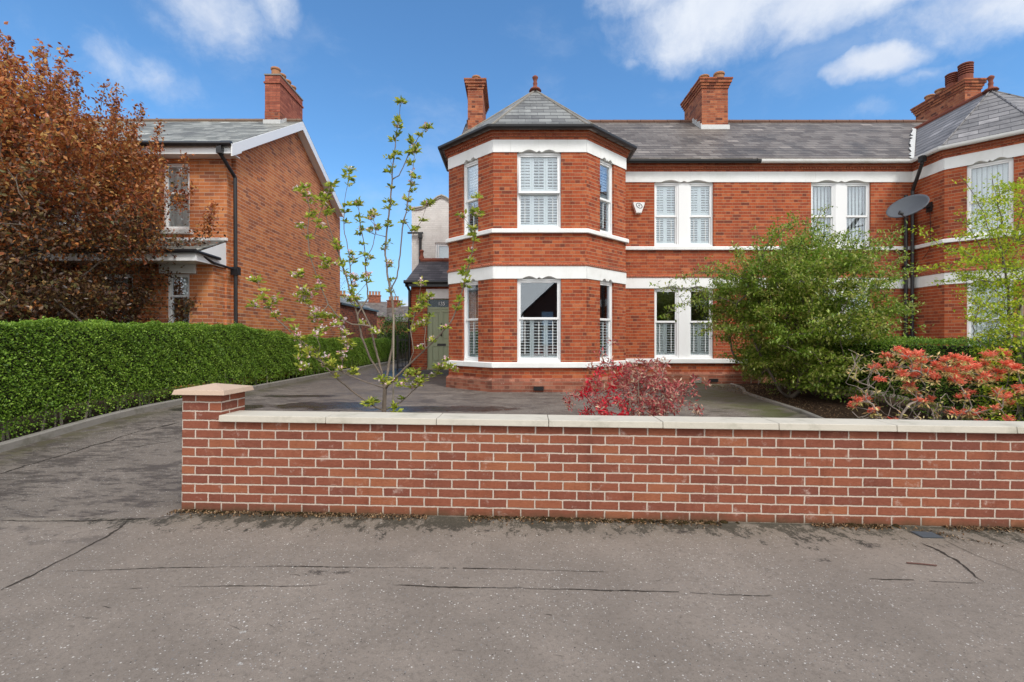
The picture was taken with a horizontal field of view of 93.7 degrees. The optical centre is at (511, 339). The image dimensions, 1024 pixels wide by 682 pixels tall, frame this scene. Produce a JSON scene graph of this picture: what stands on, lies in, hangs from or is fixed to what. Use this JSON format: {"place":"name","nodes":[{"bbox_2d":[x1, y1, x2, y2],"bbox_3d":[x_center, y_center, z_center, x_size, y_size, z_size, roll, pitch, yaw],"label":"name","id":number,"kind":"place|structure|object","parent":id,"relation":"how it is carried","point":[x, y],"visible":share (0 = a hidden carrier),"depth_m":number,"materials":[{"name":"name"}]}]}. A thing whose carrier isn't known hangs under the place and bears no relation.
{"place":"outdoors","nodes":[
{"label":"outdoors","id":0,"kind":"place"},
{"bbox_2d":[0,359,398,441],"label":"neighbour garden","id":1,"kind":"object","parent":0,"point":[67,418],"visible":0.01,"depth_m":7.74,"materials":[{"name":"soil"}]},
{"bbox_2d":[0,21,225,328],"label":"copper tree","id":2,"kind":"object","parent":1,"relation":"on","point":[31,159],"visible":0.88,"depth_m":9.23,"materials":[{"name":"brown plant"}]},
{"bbox_2d":[2,66,343,386],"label":"gable end house","id":3,"kind":"structure","parent":1,"relation":"on","point":[246,175],"depth_m":12.78,"materials":[{"name":"brick"}]},
{"bbox_2d":[48,164,82,228],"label":"window","id":4,"kind":"structure","parent":3,"relation":"in","point":[80,219],"depth_m":12.04,"materials":[{"name":"white plastic"}]},
{"bbox_2d":[105,274,132,322],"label":"window","id":5,"kind":"structure","parent":3,"relation":"in","point":[106,275],"depth_m":11.50,"materials":[{"name":"white plastic"}]},
{"bbox_2d":[164,164,189,228],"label":"window","id":6,"kind":"structure","parent":3,"relation":"in","point":[176,222],"depth_m":12.03,"materials":[{"name":"white plastic"}]},
{"bbox_2d":[168,274,188,322],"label":"window","id":7,"kind":"structure","parent":3,"relation":"in","point":[186,276],"depth_m":11.47,"materials":[{"name":"white plastic"}]},
{"bbox_2d":[0,316,395,440],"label":"privet hedge","id":8,"kind":"object","parent":1,"relation":"on","point":[54,364],"visible":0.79,"depth_m":7.68,"materials":[{"name":"green plant"}]},
{"bbox_2d":[340,296,378,366],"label":"brick outbuilding","id":9,"kind":"structure","parent":1,"relation":"on","point":[347,310],"depth_m":21.64,"materials":[{"name":"red brick"}]},
{"bbox_2d":[377,311,407,359],"bbox_3d":[-6.329,-0.175,26.460,3.068,2.814,2.184,0,0,0],"label":"evergreen tree","id":10,"kind":"object","parent":1,"relation":"on","point":[397,329],"visible":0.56,"depth_m":26.18,"materials":[{"name":"green plant"}]},
{"bbox_2d":[379,333,407,359],"bbox_3d":[-6.550,0.410,27.540,3.300,1.520,0.080,0,0,0],"label":"timber fence","id":11,"kind":"object","parent":1,"relation":"on","point":[399,356],"visible":0.04,"depth_m":27.50,"materials":[{"name":"brown wood"}]},
{"bbox_2d":[0,360,936,518],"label":"driveway","id":12,"kind":"structure","parent":0,"point":[127,476],"depth_m":6.30,"materials":[{"name":"grey asphalt"}]},
{"bbox_2d":[0,423,173,473],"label":"driveway crack","id":13,"kind":"object","parent":12,"relation":"on","point":[82,448],"visible":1,"depth_m":5.77,"materials":[{"name":"black asphalt"}]},
{"bbox_2d":[0,358,404,452],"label":"driveway kerb","id":14,"kind":"structure","parent":12,"relation":"on","point":[14,443],"depth_m":7.04,"materials":[{"name":"concrete"}]},
{"bbox_2d":[403,71,761,391],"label":"semi detached house","id":15,"kind":"structure","parent":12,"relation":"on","point":[574,255],"depth_m":11.65,"materials":[{"name":"red brick"}]},
{"bbox_2d":[397,335,407,369],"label":"side gate","id":16,"kind":"structure","parent":15,"relation":"attached to","point":[402,339],"depth_m":18.20,"materials":[{"name":"black metal"}]},
{"bbox_2d":[427,299,448,367],"bbox_3d":[-2.365,-0.200,16.068,0.930,2.360,0.145,0,0,0],"label":"door","id":17,"kind":"structure","parent":15,"relation":"in","point":[436,351],"depth_m":16.06,"materials":[{"name":"green paint"}]},
{"bbox_2d":[464,281,477,360],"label":"window","id":18,"kind":"structure","parent":15,"relation":"in","point":[470,294],"depth_m":11.39,"materials":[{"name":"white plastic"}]},
{"bbox_2d":[464,160,477,234],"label":"window","id":19,"kind":"structure","parent":15,"relation":"in","point":[470,169],"depth_m":11.39,"materials":[{"name":"white plastic"}]},
{"bbox_2d":[517,279,560,361],"bbox_3d":[0.605,-0.422,10.813,0.980,1.866,0.136,0,0,0],"label":"window","id":20,"kind":"structure","parent":15,"relation":"in","point":[521,357],"depth_m":10.79,"materials":[{"name":"white plastic"}]},
{"bbox_2d":[517,153,560,227],"bbox_3d":[0.605,-3.315,10.786,0.980,1.710,0.182,0,0,0],"label":"window","id":21,"kind":"structure","parent":15,"relation":"in","point":[525,189],"depth_m":10.83,"materials":[{"name":"white plastic"}]},
{"bbox_2d":[600,281,611,360],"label":"window","id":22,"kind":"structure","parent":15,"relation":"in","point":[605,287],"depth_m":11.40,"materials":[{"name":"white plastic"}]},
{"bbox_2d":[600,160,611,234],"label":"window","id":23,"kind":"structure","parent":15,"relation":"in","point":[605,168],"depth_m":11.40,"materials":[{"name":"white plastic"}]},
{"bbox_2d":[632,202,644,213],"bbox_3d":[3.350,-3.480,12.696,0.336,0.314,0.088,0,0,0],"label":"alarm box","id":24,"kind":"object","parent":15,"relation":"attached to","point":[638,207],"visible":1,"depth_m":12.65,"materials":[{"name":"white plastic"}]},
{"bbox_2d":[654,289,712,357],"bbox_3d":[4.565,-0.422,12.848,1.570,1.866,0.146,0,0,0],"label":"window","id":25,"kind":"structure","parent":15,"relation":"in","point":[682,329],"depth_m":12.80,"materials":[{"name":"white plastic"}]},
{"bbox_2d":[654,183,712,245],"bbox_3d":[4.565,-3.315,12.846,1.570,1.710,0.142,0,0,0],"label":"window","id":26,"kind":"structure","parent":15,"relation":"in","point":[682,215],"depth_m":12.83,"materials":[{"name":"white plastic"}]},
{"bbox_2d":[730,383,822,417],"bbox_3d":[2.899,1.322,7.647,10.150,0.404,3.808,0,0,-39],"label":"bed edging","id":27,"kind":"object","parent":12,"relation":"on","point":[805,412],"visible":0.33,"depth_m":8.46,"materials":[{"name":"concrete"}]},
{"bbox_2d":[713,61,1023,382],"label":"semi detached house","id":28,"kind":"structure","parent":12,"relation":"on","point":[863,175],"depth_m":12.72,"materials":[{"name":"red brick"}]},
{"bbox_2d":[811,289,869,327],"bbox_3d":[8.735,-0.422,12.862,1.590,1.866,0.174,0,0,0],"label":"window","id":29,"kind":"structure","parent":28,"relation":"in","point":[834,289],"depth_m":12.80,"materials":[{"name":"white plastic"}]},
{"bbox_2d":[811,183,869,245],"bbox_3d":[8.735,-3.315,12.861,1.590,1.710,0.172,0,0,0],"label":"window","id":30,"kind":"structure","parent":28,"relation":"in","point":[837,191],"depth_m":12.81,"materials":[{"name":"white plastic"}]},
{"bbox_2d":[886,194,932,259],"bbox_3d":[9.815,-2.829,11.883,1.820,1.547,0.868,0,0,-18],"label":"satellite dish","id":31,"kind":"object","parent":28,"relation":"attached to","point":[907,205],"visible":1,"depth_m":11.96,"materials":[{"name":"black plastic"}]},
{"bbox_2d":[967,280,1013,346],"bbox_3d":[11.286,-0.422,11.341,0.780,1.866,0.164,0,0,44],"label":"window","id":32,"kind":"structure","parent":28,"relation":"in","point":[979,328],"depth_m":11.45,"materials":[{"name":"white plastic"}]},
{"bbox_2d":[967,158,1013,235],"bbox_3d":[11.288,-3.315,11.344,0.780,1.710,0.171,0,0,44],"label":"window","id":33,"kind":"structure","parent":28,"relation":"in","point":[984,170],"depth_m":11.39,"materials":[{"name":"white plastic"}]},
{"bbox_2d":[0,512,1023,681],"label":"pavement","id":34,"kind":"structure","parent":0,"point":[828,610],"depth_m":2.64,"materials":[{"name":"grey asphalt"}]},
{"bbox_2d":[1,521,126,589],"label":"pavement crack","id":35,"kind":"object","parent":34,"relation":"on","point":[120,526],"visible":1,"depth_m":3.16,"materials":[{"name":"black asphalt"}]},
{"bbox_2d":[1,515,182,520],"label":"pavement crack","id":36,"kind":"object","parent":34,"relation":"on","point":[99,519],"visible":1,"depth_m":3.74,"materials":[{"name":"black asphalt"}]},
{"bbox_2d":[181,584,323,586],"bbox_3d":[-1.518,1.427,2.777,0.891,0.008,0.019,0,0,-2],"label":"pavement crack","id":37,"kind":"object","parent":34,"relation":"on","point":[239,585],"visible":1,"depth_m":2.78,"materials":[{"name":"grey asphalt"}]},
{"bbox_2d":[73,566,602,571],"bbox_3d":[-1.102,1.430,2.995,3.397,0.029,0.078,0,0,-1],"label":"pavement crack","id":38,"kind":"object","parent":34,"relation":"on","point":[363,567],"visible":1,"depth_m":3.01,"materials":[{"name":"grey asphalt"}]},
{"bbox_2d":[411,585,770,595],"bbox_3d":[0.390,1.443,2.767,2.184,0.019,0.030,0,0,2],"label":"pavement crack","id":39,"kind":"object","parent":34,"relation":"on","point":[577,589],"visible":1,"depth_m":2.77,"materials":[{"name":"grey asphalt"}]},
{"bbox_2d":[167,509,1023,546],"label":"leaf litter","id":40,"kind":"object","parent":34,"relation":"on","point":[989,528],"visible":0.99,"depth_m":3.82,"materials":[{"name":"brown plant"}]},
{"bbox_2d":[172,383,1023,527],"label":"boundary wall","id":41,"kind":"structure","parent":34,"relation":"on","point":[236,455],"depth_m":3.86,"materials":[{"name":"brick"}]},
{"bbox_2d":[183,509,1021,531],"bbox_3d":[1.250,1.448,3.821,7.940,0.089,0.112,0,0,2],"label":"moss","id":42,"kind":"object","parent":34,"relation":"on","point":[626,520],"visible":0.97,"depth_m":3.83,"materials":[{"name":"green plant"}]},
{"bbox_2d":[869,578,971,582],"bbox_3d":[2.504,1.461,2.908,0.655,0.006,0.017,0,0,4],"label":"pavement crack","id":43,"kind":"object","parent":34,"relation":"on","point":[909,579],"visible":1,"depth_m":2.92,"materials":[{"name":"grey asphalt"}]},
{"bbox_2d":[906,562,936,565],"bbox_3d":[2.659,1.458,3.118,0.169,0.010,0.013,0,0,12],"label":"twig","id":44,"kind":"object","parent":34,"relation":"on","point":[921,563],"visible":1,"depth_m":3.12,"materials":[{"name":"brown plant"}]},
{"bbox_2d":[910,531,944,538],"bbox_3d":[3.117,1.471,3.606,0.164,0.018,0.116,1,0,2],"label":"drain cover","id":45,"kind":"object","parent":34,"relation":"on","point":[923,534],"visible":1,"depth_m":3.60,"materials":[{"name":"grey metal"}]},
{"bbox_2d":[924,544,984,582],"bbox_3d":[2.929,1.465,3.174,0.065,0.001,0.590,0,0,10],"label":"pavement crack","id":46,"kind":"object","parent":34,"relation":"on","point":[955,559],"visible":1,"depth_m":3.18,"materials":[{"name":"black asphalt"}]},
{"bbox_2d":[0,0,1023,305],"label":"sky","id":47,"kind":"structure","parent":0,"point":[348,61],"materials":[{"name":"blue"}]},
{"bbox_2d":[562,335,710,416],"bbox_3d":[1.361,0.657,5.101,1.716,1.422,0.833,0,0,0],"label":"red shrub","id":48,"kind":"object","parent":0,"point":[669,393],"visible":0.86,"depth_m":5.03,"materials":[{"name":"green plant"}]},
{"bbox_2d":[736,382,995,420],"bbox_3d":[2.500,1.283,8.275,9.400,0.367,8.050,0,0,0],"label":"garden bed","id":49,"kind":"object","parent":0,"point":[827,402],"visible":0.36,"depth_m":8.07,"materials":[{"name":"brown soil"}]},
{"bbox_2d":[244,96,485,411],"bbox_3d":[-1.455,-0.692,5.072,2.393,4.067,0.921,0,0,0],"label":"apple tree","id":50,"kind":"object","parent":49,"relation":"on","point":[316,313],"visible":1,"depth_m":5.03,"materials":[{"name":"green plant"}]},
{"bbox_2d":[392,314,393,411],"bbox_3d":[-1.298,0.547,5.250,0.023,1.643,0.020,0,0,22],"label":"garden stake","id":51,"kind":"object","parent":49,"relation":"on","point":[393,363],"visible":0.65,"depth_m":5.24,"materials":[{"name":"brown wood"}]},
{"bbox_2d":[649,204,933,402],"bbox_3d":[5.393,-0.596,9.268,4.123,3.843,3.985,0,0,40],"label":"green shrub","id":52,"kind":"object","parent":49,"relation":"on","point":[798,288],"visible":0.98,"depth_m":8.57,"materials":[{"name":"green plant"}]},
{"bbox_2d":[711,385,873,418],"bbox_3d":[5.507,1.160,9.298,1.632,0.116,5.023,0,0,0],"label":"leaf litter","id":53,"kind":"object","parent":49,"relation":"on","point":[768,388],"visible":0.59,"depth_m":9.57,"materials":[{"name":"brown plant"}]},
{"bbox_2d":[741,334,1023,420],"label":"privet hedge","id":54,"kind":"object","parent":49,"relation":"on","point":[934,349],"visible":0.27,"depth_m":6.99,"materials":[{"name":"green plant"}]},
{"bbox_2d":[845,345,1023,420],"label":"pieris shrub","id":55,"kind":"object","parent":49,"relation":"on","point":[957,378],"visible":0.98,"depth_m":5.23,"materials":[{"name":"red plant"}]},
{"bbox_2d":[908,172,1023,420],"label":"hawthorn tree","id":56,"kind":"object","parent":49,"relation":"on","point":[1008,319],"visible":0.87,"depth_m":5.78,"materials":[{"name":"green plant"}]},
{"bbox_2d":[1017,298,1023,420],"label":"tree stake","id":57,"kind":"object","parent":49,"relation":"on","point":[1021,336],"visible":0.41,"depth_m":5.73,"materials":[{"name":"brown wood"}]},
{"label":"ground","id":58,"kind":"structure","parent":0,"visible":0},
{"bbox_2d":[340,290,386,331],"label":"terraced house","id":59,"kind":"structure","parent":58,"relation":"on","point":[374,302],"depth_m":59.71,"materials":[{"name":"brick"}]},
{"bbox_2d":[385,296,407,336],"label":"terraced house","id":60,"kind":"structure","parent":58,"relation":"on","point":[397,310],"depth_m":60.56,"materials":[{"name":"brick"}]}
]}

